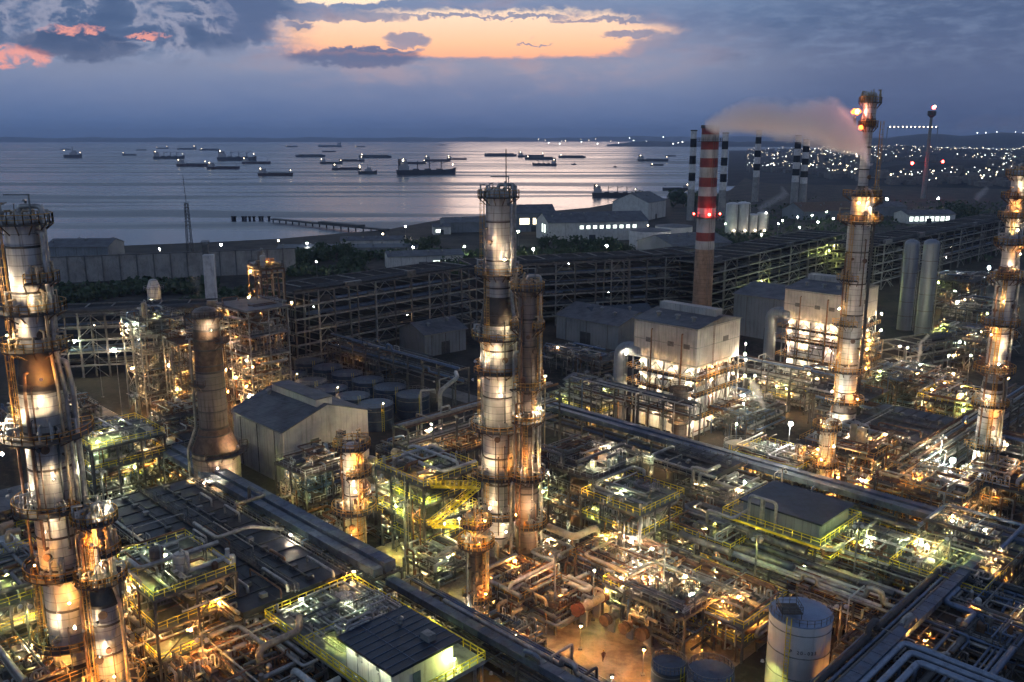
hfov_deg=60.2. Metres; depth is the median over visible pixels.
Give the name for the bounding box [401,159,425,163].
cargo ship
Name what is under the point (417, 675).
door
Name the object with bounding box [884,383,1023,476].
pipe rack
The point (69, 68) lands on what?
sky
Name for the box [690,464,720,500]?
pipe
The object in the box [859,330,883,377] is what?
process structure
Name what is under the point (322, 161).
cargo ship
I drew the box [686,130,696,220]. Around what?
striped chimney
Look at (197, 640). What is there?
floodlight mast
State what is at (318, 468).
process structure
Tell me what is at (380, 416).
storage tank
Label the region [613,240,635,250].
tree
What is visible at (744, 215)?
silo
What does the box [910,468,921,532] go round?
floodlight mast
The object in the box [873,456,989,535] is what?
process structure
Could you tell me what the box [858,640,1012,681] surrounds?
pipe
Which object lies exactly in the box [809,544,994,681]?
pipe rack
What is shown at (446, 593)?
kerb
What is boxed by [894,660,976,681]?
pipe
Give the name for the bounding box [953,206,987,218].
tree
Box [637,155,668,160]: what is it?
cargo ship
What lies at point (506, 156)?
antenna mast
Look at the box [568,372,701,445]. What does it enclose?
pipe rack
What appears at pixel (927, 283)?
silo
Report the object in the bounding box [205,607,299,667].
process structure
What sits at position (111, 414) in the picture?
road
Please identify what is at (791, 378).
pipe rack
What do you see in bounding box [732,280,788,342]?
shed
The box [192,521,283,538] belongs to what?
pipe
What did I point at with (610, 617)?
heat exchanger
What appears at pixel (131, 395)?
floodlight mast
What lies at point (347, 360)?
process structure
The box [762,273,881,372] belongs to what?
boiler house
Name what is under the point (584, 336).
door
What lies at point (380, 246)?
warehouse
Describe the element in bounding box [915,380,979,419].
process structure
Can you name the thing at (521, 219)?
window
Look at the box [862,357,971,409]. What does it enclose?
process structure
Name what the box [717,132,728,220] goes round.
striped chimney
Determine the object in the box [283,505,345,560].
process structure
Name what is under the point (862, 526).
floodlight mast
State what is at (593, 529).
pipe
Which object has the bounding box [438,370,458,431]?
pipe
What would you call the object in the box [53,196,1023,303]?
scrub
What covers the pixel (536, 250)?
tree
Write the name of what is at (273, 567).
air cooler
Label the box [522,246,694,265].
multilevel rack
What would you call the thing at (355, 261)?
tree
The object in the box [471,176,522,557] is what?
distillation column
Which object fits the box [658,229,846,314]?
multilevel rack
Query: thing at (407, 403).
storage tank
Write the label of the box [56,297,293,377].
multilevel rack
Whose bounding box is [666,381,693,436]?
vessel
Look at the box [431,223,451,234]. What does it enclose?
warehouse
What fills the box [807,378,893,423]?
air cooler
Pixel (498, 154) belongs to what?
cargo ship
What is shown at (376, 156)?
cargo ship
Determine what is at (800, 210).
warehouse
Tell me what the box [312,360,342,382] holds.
settling tank
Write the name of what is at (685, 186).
cargo ship
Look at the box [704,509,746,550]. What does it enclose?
pipe
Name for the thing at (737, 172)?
hills
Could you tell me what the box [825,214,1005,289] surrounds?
multilevel rack
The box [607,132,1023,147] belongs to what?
headland
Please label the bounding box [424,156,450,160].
cargo ship
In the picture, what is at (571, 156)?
cargo ship
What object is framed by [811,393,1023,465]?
pipe rack
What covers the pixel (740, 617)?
process structure
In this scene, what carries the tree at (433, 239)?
on the ground at (752, 668)
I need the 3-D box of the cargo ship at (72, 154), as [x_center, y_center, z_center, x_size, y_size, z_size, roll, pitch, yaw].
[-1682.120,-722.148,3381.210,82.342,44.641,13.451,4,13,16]
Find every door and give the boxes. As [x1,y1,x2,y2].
[413,670,420,681]
[441,340,449,353]
[531,226,535,231]
[580,331,589,344]
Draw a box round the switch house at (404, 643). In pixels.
[336,605,461,681]
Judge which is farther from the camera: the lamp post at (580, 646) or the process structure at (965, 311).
the process structure at (965, 311)
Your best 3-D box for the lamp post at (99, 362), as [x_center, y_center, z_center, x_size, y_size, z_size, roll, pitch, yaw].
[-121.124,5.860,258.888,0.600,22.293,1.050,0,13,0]
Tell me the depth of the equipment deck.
124.32 m
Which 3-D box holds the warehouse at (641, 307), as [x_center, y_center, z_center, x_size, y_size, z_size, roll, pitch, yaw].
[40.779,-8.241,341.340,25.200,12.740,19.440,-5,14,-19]
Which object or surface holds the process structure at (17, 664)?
on the ground at (752, 668)
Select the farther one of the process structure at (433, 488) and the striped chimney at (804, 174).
the striped chimney at (804, 174)
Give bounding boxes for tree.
[295,246,322,263]
[295,250,312,266]
[313,241,327,251]
[316,238,355,265]
[336,254,370,272]
[401,236,432,249]
[419,235,440,247]
[440,256,460,263]
[445,260,467,274]
[516,249,527,255]
[529,247,545,254]
[537,232,558,248]
[551,236,574,249]
[566,235,597,251]
[581,245,605,251]
[590,236,621,251]
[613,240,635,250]
[667,188,697,206]
[682,191,697,211]
[727,234,746,243]
[814,228,846,244]
[936,199,978,211]
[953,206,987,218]
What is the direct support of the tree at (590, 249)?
on the ground at (752, 668)
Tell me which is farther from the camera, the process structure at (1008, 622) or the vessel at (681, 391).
the vessel at (681, 391)
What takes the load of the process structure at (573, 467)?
on the ground at (752, 668)
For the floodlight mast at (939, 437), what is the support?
on the ground at (752, 668)
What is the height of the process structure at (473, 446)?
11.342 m
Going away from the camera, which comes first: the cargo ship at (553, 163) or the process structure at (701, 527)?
the process structure at (701, 527)
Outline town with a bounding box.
[744,145,1023,186]
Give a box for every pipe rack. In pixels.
[150,438,403,601]
[326,333,469,414]
[382,573,601,681]
[392,381,560,465]
[535,397,1023,571]
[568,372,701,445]
[581,523,762,594]
[609,510,1020,677]
[641,478,978,605]
[729,353,871,417]
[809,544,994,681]
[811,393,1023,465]
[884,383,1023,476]
[917,618,1023,681]
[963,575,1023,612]
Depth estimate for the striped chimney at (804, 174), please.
968.19 m
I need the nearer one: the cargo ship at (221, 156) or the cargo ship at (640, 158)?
the cargo ship at (640, 158)
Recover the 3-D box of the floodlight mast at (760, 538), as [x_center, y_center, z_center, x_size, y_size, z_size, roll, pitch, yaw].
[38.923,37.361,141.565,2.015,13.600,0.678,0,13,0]
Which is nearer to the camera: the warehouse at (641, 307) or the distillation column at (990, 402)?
the distillation column at (990, 402)
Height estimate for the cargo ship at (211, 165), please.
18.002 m
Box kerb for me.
[96,403,610,681]
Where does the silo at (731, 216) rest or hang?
on the ground at (752, 668)
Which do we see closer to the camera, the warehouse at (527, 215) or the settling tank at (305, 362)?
the settling tank at (305, 362)
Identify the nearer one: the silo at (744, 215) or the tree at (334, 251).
the tree at (334, 251)
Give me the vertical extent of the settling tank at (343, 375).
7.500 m
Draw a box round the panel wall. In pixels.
[50,248,295,282]
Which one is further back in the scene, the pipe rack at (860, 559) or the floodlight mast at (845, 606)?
the pipe rack at (860, 559)
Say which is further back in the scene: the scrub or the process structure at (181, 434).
the scrub
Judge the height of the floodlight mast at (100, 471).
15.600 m
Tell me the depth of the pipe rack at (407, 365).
261.06 m
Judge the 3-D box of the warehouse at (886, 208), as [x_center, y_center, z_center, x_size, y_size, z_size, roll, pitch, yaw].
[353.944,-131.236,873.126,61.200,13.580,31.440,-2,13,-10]
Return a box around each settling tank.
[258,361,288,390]
[275,367,307,380]
[294,354,323,376]
[294,373,327,387]
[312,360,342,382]
[314,380,347,396]
[331,366,362,390]
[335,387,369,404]
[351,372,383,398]
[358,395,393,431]
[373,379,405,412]
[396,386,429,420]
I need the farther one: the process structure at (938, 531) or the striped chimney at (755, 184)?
the striped chimney at (755, 184)
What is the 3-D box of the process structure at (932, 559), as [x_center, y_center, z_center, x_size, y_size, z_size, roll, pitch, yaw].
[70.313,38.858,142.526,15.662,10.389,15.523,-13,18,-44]
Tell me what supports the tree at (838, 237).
on the ground at (752, 668)
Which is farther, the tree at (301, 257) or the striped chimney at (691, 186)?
the striped chimney at (691, 186)
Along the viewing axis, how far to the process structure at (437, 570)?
153.57 m
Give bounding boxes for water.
[0,142,1020,244]
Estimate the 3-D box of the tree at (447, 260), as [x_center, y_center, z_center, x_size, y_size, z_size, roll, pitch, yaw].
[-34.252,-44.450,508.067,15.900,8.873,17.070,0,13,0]
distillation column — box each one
[0,194,94,681]
[69,495,146,681]
[331,428,376,543]
[458,504,494,613]
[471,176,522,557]
[509,268,546,561]
[825,89,884,420]
[964,229,1023,504]
[972,157,1023,407]
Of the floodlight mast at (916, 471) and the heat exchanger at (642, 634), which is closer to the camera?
the heat exchanger at (642, 634)
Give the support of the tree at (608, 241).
on the ground at (752, 668)
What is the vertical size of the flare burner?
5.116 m
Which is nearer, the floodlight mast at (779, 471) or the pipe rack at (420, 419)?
the floodlight mast at (779, 471)
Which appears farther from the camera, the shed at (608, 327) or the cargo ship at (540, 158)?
the cargo ship at (540, 158)
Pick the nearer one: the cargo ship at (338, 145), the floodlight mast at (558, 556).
the floodlight mast at (558, 556)
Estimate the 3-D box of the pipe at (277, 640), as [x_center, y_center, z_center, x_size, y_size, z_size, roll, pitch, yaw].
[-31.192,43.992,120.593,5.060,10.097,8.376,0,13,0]
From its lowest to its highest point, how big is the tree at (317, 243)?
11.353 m
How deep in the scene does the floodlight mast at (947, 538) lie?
140.12 m
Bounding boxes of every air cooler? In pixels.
[91,476,350,626]
[643,441,747,506]
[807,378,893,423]
[838,401,958,455]
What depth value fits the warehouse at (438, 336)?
314.11 m
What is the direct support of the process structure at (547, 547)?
on the ground at (752, 668)
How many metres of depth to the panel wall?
479.88 m
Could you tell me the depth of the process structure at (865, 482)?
177.75 m
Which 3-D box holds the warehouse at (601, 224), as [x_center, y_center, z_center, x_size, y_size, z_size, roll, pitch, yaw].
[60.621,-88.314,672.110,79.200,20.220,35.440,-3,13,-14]
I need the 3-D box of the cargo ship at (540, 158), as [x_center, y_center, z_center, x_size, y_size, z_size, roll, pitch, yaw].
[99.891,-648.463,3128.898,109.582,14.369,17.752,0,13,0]
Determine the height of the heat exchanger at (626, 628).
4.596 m
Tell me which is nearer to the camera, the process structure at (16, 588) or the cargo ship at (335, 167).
the process structure at (16, 588)
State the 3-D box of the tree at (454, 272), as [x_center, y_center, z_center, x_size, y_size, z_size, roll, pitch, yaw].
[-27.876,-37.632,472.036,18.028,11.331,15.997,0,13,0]
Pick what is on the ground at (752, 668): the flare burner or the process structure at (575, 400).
the process structure at (575, 400)
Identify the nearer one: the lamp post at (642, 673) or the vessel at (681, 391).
the lamp post at (642, 673)
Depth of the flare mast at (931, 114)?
1102.29 m
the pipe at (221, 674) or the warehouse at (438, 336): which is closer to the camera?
the pipe at (221, 674)
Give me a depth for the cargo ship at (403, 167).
1853.58 m
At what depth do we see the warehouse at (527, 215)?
719.73 m
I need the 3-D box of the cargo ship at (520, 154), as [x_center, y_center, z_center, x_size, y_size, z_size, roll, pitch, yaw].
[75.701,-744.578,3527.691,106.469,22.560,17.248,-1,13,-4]
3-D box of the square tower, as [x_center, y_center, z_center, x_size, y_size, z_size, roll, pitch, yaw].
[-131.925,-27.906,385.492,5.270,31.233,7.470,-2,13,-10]
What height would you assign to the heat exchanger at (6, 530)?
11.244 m
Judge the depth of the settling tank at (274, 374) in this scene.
268.15 m
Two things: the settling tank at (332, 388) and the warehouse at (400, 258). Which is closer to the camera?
the settling tank at (332, 388)
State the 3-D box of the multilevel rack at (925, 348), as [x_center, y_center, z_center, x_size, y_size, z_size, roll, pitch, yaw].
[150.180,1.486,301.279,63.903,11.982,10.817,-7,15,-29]
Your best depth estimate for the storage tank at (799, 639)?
119.35 m
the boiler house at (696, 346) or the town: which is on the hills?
the town
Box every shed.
[48,237,124,256]
[554,301,642,349]
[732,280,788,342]
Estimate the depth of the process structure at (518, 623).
131.71 m
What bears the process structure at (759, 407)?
on the ground at (752, 668)
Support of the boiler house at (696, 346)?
on the ground at (752, 668)
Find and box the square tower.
[201,240,217,297]
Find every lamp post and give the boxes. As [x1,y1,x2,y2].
[93,324,103,397]
[113,348,122,417]
[578,623,582,649]
[591,567,595,620]
[640,646,646,675]
[788,421,792,443]
[950,457,954,471]
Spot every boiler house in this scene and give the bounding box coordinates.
[612,300,745,439]
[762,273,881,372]
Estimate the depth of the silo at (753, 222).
693.81 m
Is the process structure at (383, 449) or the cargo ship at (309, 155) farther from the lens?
the cargo ship at (309, 155)
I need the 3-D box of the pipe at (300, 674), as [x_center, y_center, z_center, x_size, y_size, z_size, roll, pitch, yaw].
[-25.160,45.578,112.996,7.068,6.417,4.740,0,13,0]
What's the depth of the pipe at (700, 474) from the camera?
163.95 m
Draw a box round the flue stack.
[185,306,248,503]
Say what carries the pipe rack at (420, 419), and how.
on the ground at (752, 668)
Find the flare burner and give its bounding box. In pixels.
[851,109,862,131]
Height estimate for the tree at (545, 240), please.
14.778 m
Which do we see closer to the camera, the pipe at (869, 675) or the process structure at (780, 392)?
the pipe at (869, 675)
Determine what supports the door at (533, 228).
in the warehouse at (527, 215)
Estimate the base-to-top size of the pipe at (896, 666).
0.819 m
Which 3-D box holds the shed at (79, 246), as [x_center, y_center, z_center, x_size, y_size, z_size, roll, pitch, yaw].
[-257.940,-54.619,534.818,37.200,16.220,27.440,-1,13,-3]
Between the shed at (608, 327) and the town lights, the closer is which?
the shed at (608, 327)
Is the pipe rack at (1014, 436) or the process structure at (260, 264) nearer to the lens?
the pipe rack at (1014, 436)
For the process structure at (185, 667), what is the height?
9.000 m
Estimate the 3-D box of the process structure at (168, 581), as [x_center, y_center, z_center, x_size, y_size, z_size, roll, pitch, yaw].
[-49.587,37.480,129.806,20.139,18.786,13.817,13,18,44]
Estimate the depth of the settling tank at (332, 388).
247.65 m
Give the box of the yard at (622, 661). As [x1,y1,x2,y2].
[376,487,800,681]
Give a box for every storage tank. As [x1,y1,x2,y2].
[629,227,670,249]
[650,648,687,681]
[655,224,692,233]
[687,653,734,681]
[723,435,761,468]
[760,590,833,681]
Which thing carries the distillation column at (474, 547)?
on the ground at (752, 668)
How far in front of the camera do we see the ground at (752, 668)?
322.08 m
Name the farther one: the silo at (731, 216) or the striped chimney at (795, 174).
the striped chimney at (795, 174)
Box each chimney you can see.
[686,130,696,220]
[692,125,722,306]
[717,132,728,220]
[751,130,761,201]
[790,135,801,203]
[798,139,809,201]
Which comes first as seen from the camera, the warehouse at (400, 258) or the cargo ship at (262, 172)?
the warehouse at (400, 258)
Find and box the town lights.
[768,147,1003,177]
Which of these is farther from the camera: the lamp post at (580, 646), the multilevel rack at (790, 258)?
the multilevel rack at (790, 258)
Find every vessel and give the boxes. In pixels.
[143,279,163,302]
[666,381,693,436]
[812,413,841,495]
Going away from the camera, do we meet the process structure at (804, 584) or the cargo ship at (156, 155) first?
the process structure at (804, 584)
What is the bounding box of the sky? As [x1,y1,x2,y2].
[0,0,1023,137]
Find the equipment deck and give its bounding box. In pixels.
[264,570,485,681]
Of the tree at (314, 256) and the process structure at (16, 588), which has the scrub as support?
the tree at (314, 256)
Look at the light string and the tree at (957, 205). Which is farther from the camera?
the light string
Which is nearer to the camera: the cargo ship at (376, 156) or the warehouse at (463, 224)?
the warehouse at (463, 224)
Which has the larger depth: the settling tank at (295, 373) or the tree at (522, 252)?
the tree at (522, 252)
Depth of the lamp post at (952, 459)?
176.89 m
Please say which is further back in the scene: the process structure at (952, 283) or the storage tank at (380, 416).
the process structure at (952, 283)
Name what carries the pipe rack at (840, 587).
on the ground at (752, 668)
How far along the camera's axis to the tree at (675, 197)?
973.27 m
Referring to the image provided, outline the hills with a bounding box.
[727,149,1023,188]
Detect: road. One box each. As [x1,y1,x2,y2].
[91,402,607,681]
[429,388,1022,560]
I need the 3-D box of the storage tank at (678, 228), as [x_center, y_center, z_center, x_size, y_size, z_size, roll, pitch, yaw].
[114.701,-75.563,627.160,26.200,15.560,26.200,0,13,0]
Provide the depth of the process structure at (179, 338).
239.24 m
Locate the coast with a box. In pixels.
[0,136,890,141]
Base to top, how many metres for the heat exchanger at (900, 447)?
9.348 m
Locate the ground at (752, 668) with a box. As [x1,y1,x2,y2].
[0,178,1023,681]
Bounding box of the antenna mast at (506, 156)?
[502,149,509,182]
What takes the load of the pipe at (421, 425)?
on the ground at (752, 668)
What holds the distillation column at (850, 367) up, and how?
on the ground at (752, 668)
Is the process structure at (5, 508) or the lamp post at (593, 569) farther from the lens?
the process structure at (5, 508)
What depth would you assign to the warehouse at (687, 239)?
522.31 m
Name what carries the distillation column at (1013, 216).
on the ground at (752, 668)
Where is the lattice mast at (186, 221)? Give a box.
[182,175,193,251]
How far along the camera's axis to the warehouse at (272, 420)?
201.22 m
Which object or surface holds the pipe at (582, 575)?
attached to the heat exchanger
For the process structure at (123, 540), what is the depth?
160.91 m
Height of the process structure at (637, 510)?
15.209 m
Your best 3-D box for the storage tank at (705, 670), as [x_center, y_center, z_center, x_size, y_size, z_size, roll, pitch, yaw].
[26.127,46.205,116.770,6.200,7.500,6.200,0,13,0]
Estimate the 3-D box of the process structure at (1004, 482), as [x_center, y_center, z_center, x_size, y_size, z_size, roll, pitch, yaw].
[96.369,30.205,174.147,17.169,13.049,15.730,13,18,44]
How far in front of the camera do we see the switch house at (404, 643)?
112.62 m
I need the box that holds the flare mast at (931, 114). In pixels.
[911,105,943,198]
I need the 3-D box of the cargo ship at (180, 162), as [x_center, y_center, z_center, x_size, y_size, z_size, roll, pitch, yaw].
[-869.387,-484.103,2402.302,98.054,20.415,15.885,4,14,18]
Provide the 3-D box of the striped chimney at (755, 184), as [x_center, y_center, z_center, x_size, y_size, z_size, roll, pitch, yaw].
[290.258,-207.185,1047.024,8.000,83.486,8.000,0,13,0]
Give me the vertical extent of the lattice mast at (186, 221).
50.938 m
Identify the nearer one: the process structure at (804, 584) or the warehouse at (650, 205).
the process structure at (804, 584)
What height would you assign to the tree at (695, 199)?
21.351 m
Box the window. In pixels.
[520,218,528,224]
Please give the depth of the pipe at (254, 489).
158.42 m
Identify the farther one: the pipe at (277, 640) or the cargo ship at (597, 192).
the cargo ship at (597, 192)
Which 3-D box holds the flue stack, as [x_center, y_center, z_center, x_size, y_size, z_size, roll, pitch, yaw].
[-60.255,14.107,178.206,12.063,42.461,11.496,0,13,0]
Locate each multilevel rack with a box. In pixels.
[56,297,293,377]
[256,261,477,361]
[458,248,694,331]
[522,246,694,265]
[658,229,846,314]
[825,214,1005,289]
[876,324,1023,369]
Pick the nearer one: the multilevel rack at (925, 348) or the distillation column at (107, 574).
the distillation column at (107, 574)
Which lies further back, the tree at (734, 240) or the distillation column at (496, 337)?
the tree at (734, 240)
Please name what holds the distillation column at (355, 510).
on the ground at (752, 668)
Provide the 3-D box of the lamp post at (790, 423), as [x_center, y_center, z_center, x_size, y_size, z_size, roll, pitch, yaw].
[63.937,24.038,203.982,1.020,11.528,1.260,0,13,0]
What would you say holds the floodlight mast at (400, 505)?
on the ground at (752, 668)
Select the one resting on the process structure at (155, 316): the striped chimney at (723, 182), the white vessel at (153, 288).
the white vessel at (153, 288)
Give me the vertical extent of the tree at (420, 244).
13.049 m
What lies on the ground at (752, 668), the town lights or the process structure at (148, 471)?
the process structure at (148, 471)
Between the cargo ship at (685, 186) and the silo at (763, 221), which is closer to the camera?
the silo at (763, 221)
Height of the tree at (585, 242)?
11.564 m
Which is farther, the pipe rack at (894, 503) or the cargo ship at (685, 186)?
the cargo ship at (685, 186)
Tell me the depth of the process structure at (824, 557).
145.64 m
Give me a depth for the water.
1513.65 m
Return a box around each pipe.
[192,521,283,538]
[208,656,227,678]
[233,485,265,516]
[255,614,302,681]
[290,668,340,681]
[420,389,434,434]
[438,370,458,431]
[489,599,530,636]
[529,560,596,578]
[538,524,599,559]
[679,527,795,570]
[684,500,807,555]
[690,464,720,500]
[697,472,717,500]
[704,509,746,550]
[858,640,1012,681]
[876,650,994,681]
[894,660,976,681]
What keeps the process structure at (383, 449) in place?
on the ground at (752, 668)
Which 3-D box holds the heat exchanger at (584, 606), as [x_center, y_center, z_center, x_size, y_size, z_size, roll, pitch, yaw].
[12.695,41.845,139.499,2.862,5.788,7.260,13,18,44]
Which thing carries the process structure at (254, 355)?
on the ground at (752, 668)
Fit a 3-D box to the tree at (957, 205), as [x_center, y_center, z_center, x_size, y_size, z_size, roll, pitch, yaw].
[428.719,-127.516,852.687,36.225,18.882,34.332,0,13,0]
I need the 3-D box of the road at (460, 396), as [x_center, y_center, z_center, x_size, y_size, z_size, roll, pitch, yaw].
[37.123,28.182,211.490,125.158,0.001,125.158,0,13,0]
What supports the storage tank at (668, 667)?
on the ground at (752, 668)
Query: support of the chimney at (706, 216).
on the ground at (752, 668)
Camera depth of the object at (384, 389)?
246.89 m
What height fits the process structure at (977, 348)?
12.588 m
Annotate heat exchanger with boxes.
[0,520,28,553]
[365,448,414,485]
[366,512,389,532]
[570,587,609,626]
[599,598,634,632]
[618,606,649,639]
[634,617,661,647]
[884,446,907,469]
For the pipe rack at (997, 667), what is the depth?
118.27 m
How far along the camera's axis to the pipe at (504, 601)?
136.01 m
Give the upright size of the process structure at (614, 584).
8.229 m
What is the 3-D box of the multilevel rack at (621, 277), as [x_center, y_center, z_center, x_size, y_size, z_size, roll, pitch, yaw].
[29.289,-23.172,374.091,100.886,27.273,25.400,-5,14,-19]
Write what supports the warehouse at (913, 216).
on the ground at (752, 668)
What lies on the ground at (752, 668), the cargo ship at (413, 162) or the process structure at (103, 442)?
the process structure at (103, 442)
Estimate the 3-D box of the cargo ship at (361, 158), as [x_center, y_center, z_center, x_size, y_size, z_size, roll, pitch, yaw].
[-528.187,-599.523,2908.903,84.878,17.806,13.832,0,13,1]
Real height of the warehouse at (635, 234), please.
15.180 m
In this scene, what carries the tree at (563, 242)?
on the ground at (752, 668)
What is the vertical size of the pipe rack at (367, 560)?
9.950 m
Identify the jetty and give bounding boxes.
[271,218,389,230]
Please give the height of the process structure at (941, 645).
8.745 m
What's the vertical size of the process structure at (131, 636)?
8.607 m
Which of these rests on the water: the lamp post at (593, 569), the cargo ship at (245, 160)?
the cargo ship at (245, 160)
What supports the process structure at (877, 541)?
on the ground at (752, 668)
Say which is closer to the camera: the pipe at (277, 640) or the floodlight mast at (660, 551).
the pipe at (277, 640)
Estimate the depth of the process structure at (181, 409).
214.31 m
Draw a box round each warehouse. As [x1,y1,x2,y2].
[229,379,371,484]
[277,241,418,254]
[340,235,404,243]
[384,249,464,267]
[397,316,467,355]
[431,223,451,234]
[440,216,485,232]
[516,204,555,231]
[536,211,648,241]
[586,303,651,311]
[612,191,665,219]
[636,231,732,251]
[782,201,850,219]
[849,201,907,215]
[893,209,955,223]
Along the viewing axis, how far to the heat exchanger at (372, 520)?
169.83 m
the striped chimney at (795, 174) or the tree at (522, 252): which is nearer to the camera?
the tree at (522, 252)
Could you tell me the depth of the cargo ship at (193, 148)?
5714.62 m
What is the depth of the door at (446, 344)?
314.14 m
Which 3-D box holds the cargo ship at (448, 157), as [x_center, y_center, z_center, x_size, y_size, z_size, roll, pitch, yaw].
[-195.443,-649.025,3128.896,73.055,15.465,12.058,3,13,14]
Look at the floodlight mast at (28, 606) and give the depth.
116.33 m
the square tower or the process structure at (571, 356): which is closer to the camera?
the process structure at (571, 356)
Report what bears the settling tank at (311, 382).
on the ground at (752, 668)
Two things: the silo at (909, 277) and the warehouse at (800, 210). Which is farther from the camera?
the warehouse at (800, 210)
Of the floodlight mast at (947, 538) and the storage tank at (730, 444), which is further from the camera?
the storage tank at (730, 444)
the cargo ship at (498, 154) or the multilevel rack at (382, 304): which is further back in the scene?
the cargo ship at (498, 154)
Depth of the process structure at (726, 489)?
164.86 m
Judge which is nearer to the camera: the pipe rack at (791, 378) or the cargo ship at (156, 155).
the pipe rack at (791, 378)
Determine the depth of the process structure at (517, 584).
140.10 m
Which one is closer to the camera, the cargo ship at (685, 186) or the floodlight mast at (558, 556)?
the floodlight mast at (558, 556)
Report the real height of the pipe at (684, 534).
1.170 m
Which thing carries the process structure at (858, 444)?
on the ground at (752, 668)
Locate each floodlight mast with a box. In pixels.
[17,601,33,660]
[95,468,105,499]
[130,393,138,418]
[194,635,209,681]
[398,501,409,576]
[549,551,561,613]
[658,547,670,584]
[751,534,763,575]
[777,468,787,481]
[834,601,848,657]
[852,522,864,573]
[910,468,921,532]
[938,434,946,467]
[944,535,956,559]
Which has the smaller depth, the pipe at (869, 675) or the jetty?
the pipe at (869, 675)
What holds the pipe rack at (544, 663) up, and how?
on the ground at (752, 668)
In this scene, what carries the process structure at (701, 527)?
on the ground at (752, 668)
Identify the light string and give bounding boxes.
[885,126,937,146]
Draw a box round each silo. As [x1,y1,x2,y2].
[725,202,738,233]
[738,201,750,233]
[749,213,758,234]
[757,212,768,233]
[896,239,921,330]
[914,239,941,334]
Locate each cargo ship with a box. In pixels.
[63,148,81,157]
[153,151,184,158]
[176,159,207,166]
[177,146,196,149]
[207,162,239,168]
[217,150,256,160]
[242,158,270,163]
[258,168,292,175]
[295,154,324,156]
[318,142,341,146]
[320,158,342,163]
[332,164,360,169]
[339,156,364,160]
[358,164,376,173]
[359,155,391,157]
[396,159,455,174]
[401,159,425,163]
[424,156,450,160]
[447,155,466,159]
[484,153,516,155]
[518,152,543,156]
[525,156,555,159]
[532,159,556,165]
[558,155,585,157]
[592,184,635,196]
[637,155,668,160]
[662,184,687,189]
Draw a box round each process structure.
[0,387,102,433]
[0,483,34,540]
[0,534,47,648]
[0,626,93,681]
[23,522,143,559]
[72,413,169,501]
[116,527,238,681]
[119,300,188,417]
[119,417,198,490]
[122,591,208,678]
[142,457,192,485]
[150,394,198,427]
[157,324,223,401]
[163,613,328,681]
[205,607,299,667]
[216,295,293,404]
[247,248,289,374]
[274,439,344,522]
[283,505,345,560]
[323,339,402,377]
[365,476,402,545]
[375,433,466,479]
[375,443,480,561]
[402,532,465,588]
[425,421,480,481]
[463,607,546,675]
[483,553,562,622]
[494,528,579,572]
[508,563,592,635]
[534,433,640,549]
[542,340,614,379]
[547,380,629,415]
[563,370,610,390]
[564,530,685,604]
[579,465,684,551]
[601,555,697,641]
[619,560,722,658]
[669,502,757,571]
[674,471,767,514]
[679,555,791,663]
[706,384,786,439]
[733,432,817,489]
[743,364,828,414]
[761,532,855,577]
[785,559,906,635]
[794,363,867,407]
[795,420,907,504]
[827,512,931,592]
[829,608,969,681]
[844,463,911,532]
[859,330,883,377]
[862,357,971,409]
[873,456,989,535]
[887,535,1013,605]
[913,503,1023,587]
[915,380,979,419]
[921,573,1023,681]
[925,321,987,368]
[934,269,988,310]
[938,294,1019,325]
[957,455,1023,530]
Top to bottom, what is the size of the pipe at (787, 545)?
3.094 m
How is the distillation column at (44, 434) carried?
on the ground at (752, 668)
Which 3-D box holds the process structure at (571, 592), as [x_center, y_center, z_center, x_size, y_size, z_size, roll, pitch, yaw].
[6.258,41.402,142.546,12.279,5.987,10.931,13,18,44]
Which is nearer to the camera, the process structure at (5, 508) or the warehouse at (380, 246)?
the process structure at (5, 508)
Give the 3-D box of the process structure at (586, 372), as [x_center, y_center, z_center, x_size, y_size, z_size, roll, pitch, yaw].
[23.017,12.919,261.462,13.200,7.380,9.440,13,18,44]
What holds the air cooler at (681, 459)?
on the ground at (752, 668)
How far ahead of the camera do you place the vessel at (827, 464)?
180.89 m
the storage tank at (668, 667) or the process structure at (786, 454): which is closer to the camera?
the storage tank at (668, 667)
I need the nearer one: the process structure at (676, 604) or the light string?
the process structure at (676, 604)
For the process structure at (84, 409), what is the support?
on the ground at (752, 668)
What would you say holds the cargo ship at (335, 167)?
on the water
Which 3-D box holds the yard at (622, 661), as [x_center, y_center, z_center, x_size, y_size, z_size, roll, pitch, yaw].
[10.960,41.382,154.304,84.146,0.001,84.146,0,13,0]
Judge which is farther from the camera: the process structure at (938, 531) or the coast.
the coast
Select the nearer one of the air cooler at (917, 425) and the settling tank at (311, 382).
the air cooler at (917, 425)
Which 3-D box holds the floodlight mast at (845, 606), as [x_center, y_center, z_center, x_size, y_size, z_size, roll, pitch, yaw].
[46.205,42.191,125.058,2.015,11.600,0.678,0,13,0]
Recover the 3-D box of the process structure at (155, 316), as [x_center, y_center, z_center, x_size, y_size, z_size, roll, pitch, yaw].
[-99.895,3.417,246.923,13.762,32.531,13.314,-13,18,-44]
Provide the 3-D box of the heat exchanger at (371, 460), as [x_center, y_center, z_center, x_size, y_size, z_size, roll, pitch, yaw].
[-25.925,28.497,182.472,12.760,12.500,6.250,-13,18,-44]
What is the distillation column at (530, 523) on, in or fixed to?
on the ground at (752, 668)

